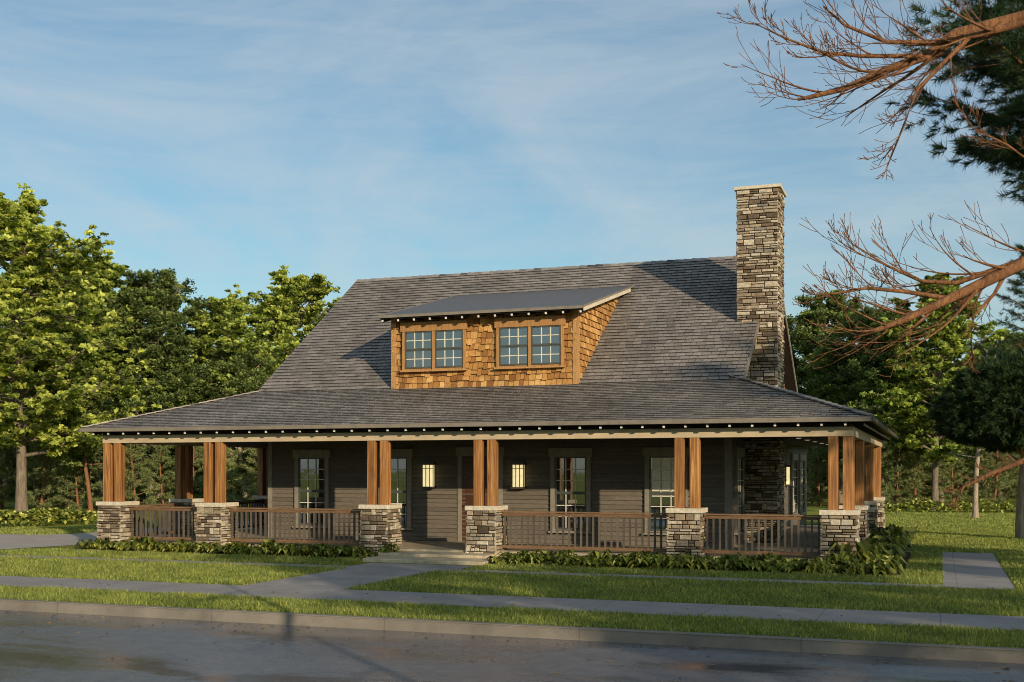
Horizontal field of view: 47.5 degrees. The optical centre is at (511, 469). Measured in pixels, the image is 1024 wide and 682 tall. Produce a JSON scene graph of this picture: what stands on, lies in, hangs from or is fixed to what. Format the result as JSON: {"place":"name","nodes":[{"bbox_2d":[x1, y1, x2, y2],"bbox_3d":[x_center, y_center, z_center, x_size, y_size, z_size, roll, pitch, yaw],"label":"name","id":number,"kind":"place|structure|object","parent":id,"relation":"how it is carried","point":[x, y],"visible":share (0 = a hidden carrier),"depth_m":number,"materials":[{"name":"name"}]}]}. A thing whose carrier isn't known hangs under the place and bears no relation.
{"place":"outdoors","nodes":[
{"label":"outdoors","id":0,"kind":"place"},
{"bbox_2d":[0,521,253,548],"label":"driveway","id":1,"kind":"structure","parent":0,"point":[9,541],"depth_m":36.55,"materials":[{"name":"concrete"}]},
{"bbox_2d":[1,556,1012,680],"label":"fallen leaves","id":2,"kind":"object","parent":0,"point":[488,637],"visible":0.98,"depth_m":16.45,"materials":[{"name":"brown plant"}]},
{"bbox_2d":[0,555,1014,589],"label":"path","id":3,"kind":"structure","parent":0,"point":[556,573],"depth_m":24.60,"materials":[{"name":"concrete"}]},
{"bbox_2d":[0,610,1023,681],"bbox_3d":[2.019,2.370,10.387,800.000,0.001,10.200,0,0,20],"label":"road","id":4,"kind":"structure","parent":0,"point":[157,652],"depth_m":14.51,"materials":[{"name":"grey asphalt"}]},
{"bbox_2d":[0,598,1023,663],"bbox_3d":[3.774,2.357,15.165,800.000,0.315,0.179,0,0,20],"label":"kerb","id":5,"kind":"structure","parent":4,"relation":"on","point":[882,648],"depth_m":16.28,"materials":[{"name":"concrete"}]},
{"bbox_2d":[0,576,1023,630],"bbox_3d":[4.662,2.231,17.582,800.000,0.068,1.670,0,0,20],"label":"sidewalk","id":6,"kind":"structure","parent":0,"point":[861,617],"depth_m":19.06,"materials":[{"name":"concrete"}]},
{"bbox_2d":[0,477,1023,650],"bbox_3d":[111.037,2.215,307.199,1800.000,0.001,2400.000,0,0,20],"label":"lawn","id":7,"kind":"structure","parent":0,"point":[814,508],"depth_m":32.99,"materials":[{"name":"green plant"}]},
{"bbox_2d":[0,426,15,503],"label":"young pine","id":8,"kind":"object","parent":7,"relation":"on","point":[4,469],"visible":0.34,"depth_m":64.34,"materials":[{"name":"green plant"}]},
{"bbox_2d":[0,449,15,497],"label":"young pine","id":9,"kind":"object","parent":7,"relation":"on","point":[7,476],"visible":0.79,"depth_m":61.13,"materials":[{"name":"green plant"}]},
{"bbox_2d":[0,426,42,507],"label":"young pine","id":10,"kind":"object","parent":7,"relation":"on","point":[12,458],"visible":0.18,"depth_m":66.29,"materials":[{"name":"green plant"}]},
{"bbox_2d":[11,435,67,506],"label":"young pine","id":11,"kind":"object","parent":7,"relation":"on","point":[32,488],"visible":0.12,"depth_m":68.67,"materials":[{"name":"green plant"}]},
{"bbox_2d":[13,439,67,509],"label":"young pine","id":12,"kind":"object","parent":7,"relation":"on","point":[36,474],"visible":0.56,"depth_m":59.73,"materials":[{"name":"green plant"}]},
{"bbox_2d":[0,507,99,527],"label":"hedge","id":13,"kind":"object","parent":7,"relation":"on","point":[23,516],"visible":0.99,"depth_m":45.42,"materials":[{"name":"green plant"}]},
{"bbox_2d":[31,417,99,508],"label":"young pine","id":14,"kind":"object","parent":7,"relation":"on","point":[50,494],"visible":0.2,"depth_m":61.86,"materials":[{"name":"green plant"}]},
{"bbox_2d":[28,367,115,511],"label":"slender tree","id":15,"kind":"object","parent":7,"relation":"on","point":[81,450],"visible":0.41,"depth_m":57.11,"materials":[{"name":"green plant"}]},
{"bbox_2d":[54,449,102,510],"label":"young pine","id":16,"kind":"object","parent":7,"relation":"on","point":[76,477],"visible":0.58,"depth_m":58.29,"materials":[{"name":"green plant"}]},
{"bbox_2d":[0,183,161,510],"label":"broadleaf tree","id":17,"kind":"object","parent":7,"relation":"on","point":[30,331],"visible":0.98,"depth_m":53.29,"materials":[{"name":"green plant"}]},
{"bbox_2d":[65,452,98,507],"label":"young pine","id":18,"kind":"object","parent":7,"relation":"on","point":[94,490],"visible":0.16,"depth_m":67.45,"materials":[{"name":"green plant"}]},
{"bbox_2d":[5,255,186,500],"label":"broadleaf tree","id":19,"kind":"object","parent":7,"relation":"on","point":[117,270],"visible":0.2,"depth_m":63.25,"materials":[{"name":"green plant"}]},
{"bbox_2d":[92,444,140,500],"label":"young pine","id":20,"kind":"object","parent":7,"relation":"on","point":[101,478],"visible":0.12,"depth_m":61.05,"materials":[{"name":"green plant"}]},
{"bbox_2d":[125,463,153,502],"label":"young pine","id":21,"kind":"object","parent":7,"relation":"on","point":[139,492],"visible":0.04,"depth_m":69.44,"materials":[{"name":"green plant"}]},
{"bbox_2d":[125,444,159,504],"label":"young pine","id":22,"kind":"object","parent":7,"relation":"on","point":[140,466],"visible":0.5,"depth_m":59.65,"materials":[{"name":"green plant"}]},
{"bbox_2d":[80,331,210,503],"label":"slender tree","id":23,"kind":"object","parent":7,"relation":"on","point":[157,399],"visible":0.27,"depth_m":63.81,"materials":[{"name":"green plant"}]},
{"bbox_2d":[79,268,221,503],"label":"broadleaf tree","id":24,"kind":"object","parent":7,"relation":"on","point":[161,314],"visible":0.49,"depth_m":63.66,"materials":[{"name":"green plant"}]},
{"bbox_2d":[139,445,174,505],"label":"young pine","id":25,"kind":"object","parent":7,"relation":"on","point":[160,458],"visible":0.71,"depth_m":61.87,"materials":[{"name":"green plant"}]},
{"bbox_2d":[166,446,203,499],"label":"young pine","id":26,"kind":"object","parent":7,"relation":"on","point":[198,461],"visible":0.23,"depth_m":61.03,"materials":[{"name":"green plant"}]},
{"bbox_2d":[198,447,253,506],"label":"young pine","id":27,"kind":"object","parent":7,"relation":"on","point":[233,494],"visible":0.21,"depth_m":61.04,"materials":[{"name":"green plant"}]},
{"bbox_2d":[165,296,288,465],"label":"broadleaf tree","id":28,"kind":"object","parent":7,"relation":"on","point":[225,321],"visible":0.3,"depth_m":66.57,"materials":[{"name":"green plant"}]},
{"bbox_2d":[186,345,277,506],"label":"slender tree","id":29,"kind":"object","parent":7,"relation":"on","point":[239,368],"visible":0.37,"depth_m":64.75,"materials":[{"name":"green plant"}]},
{"bbox_2d":[226,448,251,500],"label":"young pine","id":30,"kind":"object","parent":7,"relation":"on","point":[230,456],"visible":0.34,"depth_m":64.86,"materials":[{"name":"green plant"}]},
{"bbox_2d":[236,448,256,507],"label":"young pine","id":31,"kind":"object","parent":7,"relation":"on","point":[253,474],"visible":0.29,"depth_m":62.03,"materials":[{"name":"green plant"}]},
{"bbox_2d":[223,265,340,450],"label":"broadleaf tree","id":32,"kind":"object","parent":7,"relation":"on","point":[282,312],"visible":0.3,"depth_m":74.67,"materials":[{"name":"green plant"}]},
{"bbox_2d":[248,568,434,588],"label":"front walk","id":33,"kind":"structure","parent":7,"relation":"on","point":[342,578],"depth_m":23.47,"materials":[{"name":"concrete"}]},
{"bbox_2d":[354,563,471,568],"bbox_3d":[-2.269,2.233,26.557,2.600,0.064,1.000,0,0,20],"label":"entry pad","id":34,"kind":"object","parent":7,"relation":"on","point":[416,565],"visible":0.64,"depth_m":26.64,"materials":[{"name":"concrete"}]},
{"bbox_2d":[78,183,898,564],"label":"craftsman house","id":35,"kind":"structure","parent":7,"relation":"on","point":[662,407],"depth_m":31.72,"materials":[{"name":"grey"}]},
{"bbox_2d":[292,450,330,527],"bbox_3d":[-5.866,0.570,34.094,1.230,2.290,0.160,0,0,20],"label":"window","id":36,"kind":"structure","parent":35,"relation":"in","point":[311,467],"depth_m":34.11,"materials":[{"name":"glass"}]},
{"bbox_2d":[378,449,412,529],"bbox_3d":[-3.388,0.570,33.184,1.230,2.290,0.160,0,0,20],"label":"window","id":37,"kind":"structure","parent":35,"relation":"in","point":[401,468],"depth_m":33.09,"materials":[{"name":"glass"}]},
{"bbox_2d":[400,320,467,372],"bbox_3d":[-2.178,-3.420,32.388,2.010,1.390,0.160,0,0,20],"label":"window","id":38,"kind":"structure","parent":35,"relation":"in","point":[430,346],"depth_m":32.36,"materials":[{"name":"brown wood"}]},
{"bbox_2d":[462,456,486,540],"bbox_3d":[-0.887,0.821,32.290,1.096,2.368,0.123,0,0,20],"label":"front door","id":39,"kind":"structure","parent":35,"relation":"in","point":[468,476],"depth_m":32.42,"materials":[{"name":"brown wood"}]},
{"bbox_2d":[494,315,565,369],"bbox_3d":[0.478,-3.420,31.412,2.010,1.390,0.160,0,0,20],"label":"window","id":40,"kind":"structure","parent":35,"relation":"in","point":[534,341],"depth_m":31.39,"materials":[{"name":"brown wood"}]},
{"bbox_2d":[548,448,592,533],"bbox_3d":[1.578,0.570,31.360,1.230,2.290,0.160,0,0,20],"label":"window","id":41,"kind":"structure","parent":35,"relation":"in","point":[570,468],"depth_m":31.37,"materials":[{"name":"glass"}]},
{"bbox_2d":[643,447,689,534],"bbox_3d":[4.028,0.570,30.460,1.230,2.290,0.160,0,0,20],"label":"window","id":42,"kind":"structure","parent":35,"relation":"in","point":[659,471],"depth_m":30.52,"materials":[{"name":"glass"}]},
{"bbox_2d":[734,447,744,534],"bbox_3d":[6.070,0.570,31.031,0.160,2.290,1.290,0,0,20],"label":"window","id":43,"kind":"structure","parent":35,"relation":"in","point":[739,453],"depth_m":30.89,"materials":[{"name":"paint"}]},
{"bbox_2d":[790,453,799,516],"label":"window","id":44,"kind":"structure","parent":35,"relation":"in","point":[794,458],"depth_m":42.75,"materials":[{"name":"glass"}]},
{"bbox_2d":[798,454,806,514],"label":"window","id":45,"kind":"structure","parent":35,"relation":"in","point":[802,458],"depth_m":44.85,"materials":[{"name":"glass"}]},
{"bbox_2d":[77,544,911,576],"bbox_3d":[-0.327,2.207,32.715,22.000,0.001,11.100,0,0,20],"label":"planting bed","id":46,"kind":"object","parent":7,"relation":"on","point":[906,558],"visible":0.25,"depth_m":29.48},
{"bbox_2d":[256,538,275,552],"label":"leafy plant","id":47,"kind":"object","parent":46,"relation":"on","point":[269,544],"visible":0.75,"depth_m":30.39,"materials":[{"name":"green plant"}]},
{"bbox_2d":[275,542,298,555],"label":"leafy plant","id":48,"kind":"object","parent":46,"relation":"on","point":[283,549],"visible":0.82,"depth_m":29.61,"materials":[{"name":"green plant"}]},
{"bbox_2d":[287,543,310,556],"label":"leafy plant","id":49,"kind":"object","parent":46,"relation":"on","point":[298,551],"visible":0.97,"depth_m":29.42,"materials":[{"name":"green plant"}]},
{"bbox_2d":[316,546,337,556],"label":"leafy plant","id":50,"kind":"object","parent":46,"relation":"on","point":[327,551],"visible":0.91,"depth_m":29.09,"materials":[{"name":"green plant"}]},
{"bbox_2d":[330,544,352,557],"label":"leafy plant","id":51,"kind":"object","parent":46,"relation":"on","point":[339,550],"visible":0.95,"depth_m":28.99,"materials":[{"name":"green plant"}]},
{"bbox_2d":[344,546,365,557],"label":"leafy plant","id":52,"kind":"object","parent":46,"relation":"on","point":[360,551],"visible":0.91,"depth_m":28.76,"materials":[{"name":"green plant"}]},
{"bbox_2d":[374,543,400,552],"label":"leafy plant","id":53,"kind":"object","parent":46,"relation":"on","point":[383,549],"visible":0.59,"depth_m":29.06,"materials":[{"name":"green plant"}]},
{"bbox_2d":[486,553,512,565],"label":"leafy plant","id":54,"kind":"object","parent":46,"relation":"on","point":[498,560],"visible":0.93,"depth_m":26.91,"materials":[{"name":"green plant"}]},
{"bbox_2d":[505,555,528,563],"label":"leafy plant","id":55,"kind":"object","parent":46,"relation":"on","point":[517,559],"visible":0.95,"depth_m":26.80,"materials":[{"name":"green plant"}]},
{"bbox_2d":[523,553,546,564],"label":"leafy plant","id":56,"kind":"object","parent":46,"relation":"on","point":[533,557],"visible":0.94,"depth_m":26.72,"materials":[{"name":"green plant"}]},
{"bbox_2d":[557,554,583,565],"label":"leafy plant","id":57,"kind":"object","parent":46,"relation":"on","point":[574,559],"visible":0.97,"depth_m":26.39,"materials":[{"name":"green plant"}]},
{"bbox_2d":[574,557,595,567],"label":"leafy plant","id":58,"kind":"object","parent":46,"relation":"on","point":[588,561],"visible":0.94,"depth_m":26.18,"materials":[{"name":"green plant"}]},
{"bbox_2d":[585,549,613,560],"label":"leafy plant","id":59,"kind":"object","parent":46,"relation":"on","point":[598,554],"visible":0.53,"depth_m":26.43,"materials":[{"name":"green plant"}]},
{"bbox_2d":[591,557,614,567],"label":"leafy plant","id":60,"kind":"object","parent":46,"relation":"on","point":[605,562],"visible":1,"depth_m":25.96,"materials":[{"name":"green plant"}]},
{"bbox_2d":[612,552,635,567],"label":"leafy plant","id":61,"kind":"object","parent":46,"relation":"on","point":[620,560],"visible":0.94,"depth_m":25.99,"materials":[{"name":"green plant"}]},
{"bbox_2d":[627,552,655,567],"bbox_3d":[2.910,2.071,25.922,0.672,0.448,0.610,0,0,29],"label":"leafy plant","id":62,"kind":"object","parent":46,"relation":"on","point":[644,559],"visible":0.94,"depth_m":25.83,"materials":[{"name":"green plant"}]},
{"bbox_2d":[648,558,668,568],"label":"leafy plant","id":63,"kind":"object","parent":46,"relation":"on","point":[656,560],"visible":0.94,"depth_m":25.63,"materials":[{"name":"green plant"}]},
{"bbox_2d":[665,556,691,569],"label":"leafy plant","id":64,"kind":"object","parent":46,"relation":"on","point":[680,563],"visible":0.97,"depth_m":25.43,"materials":[{"name":"green plant"}]},
{"bbox_2d":[687,557,707,570],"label":"leafy plant","id":65,"kind":"object","parent":46,"relation":"on","point":[701,563],"visible":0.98,"depth_m":25.36,"materials":[{"name":"green plant"}]},
{"bbox_2d":[706,559,724,569],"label":"leafy plant","id":66,"kind":"object","parent":46,"relation":"on","point":[717,566],"visible":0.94,"depth_m":25.29,"materials":[{"name":"green plant"}]},
{"bbox_2d":[724,554,751,571],"bbox_3d":[4.838,2.052,25.138,0.736,0.429,0.670,0,0,-14],"label":"leafy plant","id":67,"kind":"object","parent":46,"relation":"on","point":[732,562],"visible":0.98,"depth_m":24.98,"materials":[{"name":"green plant"}]},
{"bbox_2d":[748,560,766,571],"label":"leafy plant","id":68,"kind":"object","parent":46,"relation":"on","point":[755,566],"visible":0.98,"depth_m":24.98,"materials":[{"name":"green plant"}]},
{"bbox_2d":[750,552,773,563],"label":"leafy plant","id":69,"kind":"object","parent":46,"relation":"on","point":[763,557],"visible":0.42,"depth_m":25.77,"materials":[{"name":"green plant"}]},
{"bbox_2d":[763,562,785,572],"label":"leafy plant","id":70,"kind":"object","parent":46,"relation":"on","point":[773,567],"visible":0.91,"depth_m":24.72,"materials":[{"name":"green plant"}]},
{"bbox_2d":[779,560,806,572],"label":"leafy plant","id":71,"kind":"object","parent":46,"relation":"on","point":[789,566],"visible":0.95,"depth_m":24.63,"materials":[{"name":"green plant"}]},
{"bbox_2d":[803,560,826,574],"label":"leafy plant","id":72,"kind":"object","parent":46,"relation":"on","point":[818,565],"visible":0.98,"depth_m":24.45,"materials":[{"name":"green plant"}]},
{"bbox_2d":[826,553,845,572],"bbox_3d":[7.027,2.023,25.253,0.804,0.466,0.713,0,0,-30],"label":"leafy plant","id":73,"kind":"object","parent":46,"relation":"on","point":[836,557],"visible":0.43,"depth_m":25.05,"materials":[{"name":"green plant"}]},
{"bbox_2d":[825,563,848,574],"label":"leafy plant","id":74,"kind":"object","parent":46,"relation":"on","point":[834,568],"visible":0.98,"depth_m":24.39,"materials":[{"name":"green plant"}]},
{"bbox_2d":[833,558,858,572],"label":"leafy plant","id":75,"kind":"object","parent":46,"relation":"on","point":[846,562],"visible":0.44,"depth_m":24.71,"materials":[{"name":"green plant"}]},
{"bbox_2d":[827,541,876,563],"bbox_3d":[7.513,1.912,25.561,1.227,0.726,1.174,0,0,-19],"label":"leafy plant","id":76,"kind":"object","parent":46,"relation":"on","point":[863,547],"visible":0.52,"depth_m":25.21,"materials":[{"name":"green plant"}]},
{"bbox_2d":[846,563,866,576],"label":"leafy plant","id":77,"kind":"object","parent":46,"relation":"on","point":[859,568],"visible":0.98,"depth_m":24.15,"materials":[{"name":"green plant"}]},
{"bbox_2d":[864,563,894,575],"bbox_3d":[7.607,2.104,24.238,0.612,0.341,0.674,0,0,0],"label":"leafy plant","id":78,"kind":"object","parent":46,"relation":"on","point":[883,568],"visible":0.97,"depth_m":24.07,"materials":[{"name":"green plant"}]},
{"bbox_2d":[866,553,902,568],"bbox_3d":[7.971,2.034,25.112,0.940,0.428,0.899,0,0,-26],"label":"leafy plant","id":79,"kind":"object","parent":46,"relation":"on","point":[869,559],"visible":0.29,"depth_m":25.00,"materials":[{"name":"green plant"}]},
{"bbox_2d":[869,524,900,535],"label":"leafy plant","id":80,"kind":"object","parent":46,"relation":"on","point":[882,530],"visible":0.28,"depth_m":32.29,"materials":[{"name":"green plant"}]},
{"bbox_2d":[870,548,908,565],"bbox_3d":[8.142,2.026,25.514,0.911,0.594,1.004,0,0,-1],"label":"leafy plant","id":81,"kind":"object","parent":46,"relation":"on","point":[886,557],"visible":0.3,"depth_m":25.33,"materials":[{"name":"green plant"}]},
{"bbox_2d":[877,559,904,574],"bbox_3d":[7.897,2.077,24.441,0.578,0.428,0.636,0,0,1],"label":"leafy plant","id":82,"kind":"object","parent":46,"relation":"on","point":[893,563],"visible":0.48,"depth_m":24.27,"materials":[{"name":"green plant"}]},
{"bbox_2d":[6,446,1018,497],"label":"distant wood","id":83,"kind":"object","parent":7,"relation":"on","point":[928,483],"visible":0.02,"depth_m":93.28,"materials":[{"name":"green plant"}]},
{"bbox_2d":[807,447,827,503],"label":"young pine","id":84,"kind":"object","parent":7,"relation":"on","point":[813,471],"visible":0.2,"depth_m":73.37,"materials":[{"name":"green plant"}]},
{"bbox_2d":[807,446,842,505],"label":"young pine","id":85,"kind":"object","parent":7,"relation":"on","point":[819,468],"visible":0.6,"depth_m":70.50,"materials":[{"name":"green plant"}]},
{"bbox_2d":[786,288,899,502],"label":"broadleaf tree","id":86,"kind":"object","parent":7,"relation":"on","point":[802,332],"visible":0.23,"depth_m":74.80,"materials":[{"name":"green plant"}]},
{"bbox_2d":[718,0,1023,511],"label":"bare tree","id":87,"kind":"object","parent":7,"relation":"on","point":[937,48],"visible":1,"depth_m":5.45,"materials":[{"name":"plant"}]},
{"bbox_2d":[797,305,945,501],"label":"broadleaf tree","id":88,"kind":"object","parent":7,"relation":"on","point":[856,366],"visible":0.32,"depth_m":69.17,"materials":[{"name":"green plant"}]},
{"bbox_2d":[840,404,904,498],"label":"young pine","id":89,"kind":"object","parent":7,"relation":"on","point":[871,410],"visible":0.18,"depth_m":64.09,"materials":[{"name":"green plant"}]},
{"bbox_2d":[881,429,920,506],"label":"young pine","id":90,"kind":"object","parent":7,"relation":"on","point":[899,452],"visible":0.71,"depth_m":66.09,"materials":[{"name":"green plant"}]},
{"bbox_2d":[888,425,943,501],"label":"young pine","id":91,"kind":"object","parent":7,"relation":"on","point":[920,458],"visible":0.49,"depth_m":67.26,"materials":[{"name":"green plant"}]},
{"bbox_2d":[910,440,956,500],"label":"young pine","id":92,"kind":"object","parent":7,"relation":"on","point":[921,494],"visible":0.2,"depth_m":73.77,"materials":[{"name":"green plant"}]},
{"bbox_2d":[858,272,1019,509],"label":"broadleaf tree","id":93,"kind":"object","parent":7,"relation":"on","point":[936,353],"visible":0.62,"depth_m":62.43,"materials":[{"name":"green plant"}]},
{"bbox_2d":[892,362,995,501],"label":"woodland tree","id":94,"kind":"object","parent":7,"relation":"on","point":[970,461],"visible":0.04,"depth_m":77.31,"materials":[{"name":"green plant"}]},
{"bbox_2d":[884,498,1015,512],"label":"hedge","id":95,"kind":"object","parent":7,"relation":"on","point":[921,504],"visible":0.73,"depth_m":59.99,"materials":[{"name":"green plant"}]},
{"bbox_2d":[885,0,1023,206],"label":"pine tree","id":96,"kind":"object","parent":7,"relation":"on","point":[1002,66],"visible":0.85,"depth_m":34.20,"materials":[{"name":"green plant"}]},
{"bbox_2d":[938,442,970,506],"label":"young pine","id":97,"kind":"object","parent":7,"relation":"on","point":[956,479],"visible":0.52,"depth_m":66.06,"materials":[{"name":"green plant"}]},
{"bbox_2d":[927,350,1023,537],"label":"round pine","id":98,"kind":"object","parent":7,"relation":"on","point":[959,417],"visible":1,"depth_m":36.24,"materials":[{"name":"green plant"}]},
{"bbox_2d":[942,552,1013,586],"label":"side walk","id":99,"kind":"structure","parent":7,"relation":"on","point":[972,569],"depth_m":25.33,"materials":[{"name":"concrete"}]},
{"bbox_2d":[960,448,998,500],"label":"young pine","id":100,"kind":"object","parent":7,"relation":"on","point":[991,457],"visible":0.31,"depth_m":77.30,"materials":[{"name":"green plant"}]},
{"bbox_2d":[950,340,1021,517],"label":"pine tree","id":101,"kind":"object","parent":7,"relation":"on","point":[989,350],"visible":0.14,"depth_m":52.57,"materials":[{"name":"green plant"}]},
{"bbox_2d":[968,448,1019,503],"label":"young pine","id":102,"kind":"object","parent":7,"relation":"on","point":[999,477],"visible":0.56,"depth_m":66.11,"materials":[{"name":"green plant"}]},
{"bbox_2d":[965,331,1023,496],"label":"woodland tree","id":103,"kind":"object","parent":7,"relation":"on","point":[1005,347],"visible":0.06,"depth_m":88.38,"materials":[{"name":"green plant"}]},
{"bbox_2d":[981,452,1019,502],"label":"young pine","id":104,"kind":"object","parent":7,"relation":"on","point":[1009,488],"visible":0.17,"depth_m":76.58,"materials":[{"name":"green plant"}]},
{"bbox_2d":[979,337,1021,498],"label":"woodland tree","id":105,"kind":"object","parent":7,"relation":"on","point":[995,345],"visible":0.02,"depth_m":84.51,"materials":[{"name":"green plant"}]},
{"bbox_2d":[991,242,1023,355],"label":"pine tree","id":106,"kind":"object","parent":7,"relation":"on","point":[1016,282],"visible":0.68,"depth_m":77.67,"materials":[{"name":"green plant"}]},
{"bbox_2d":[0,0,1023,388],"label":"sky","id":107,"kind":"structure","parent":0,"point":[221,144],"materials":[{"name":"blue"}]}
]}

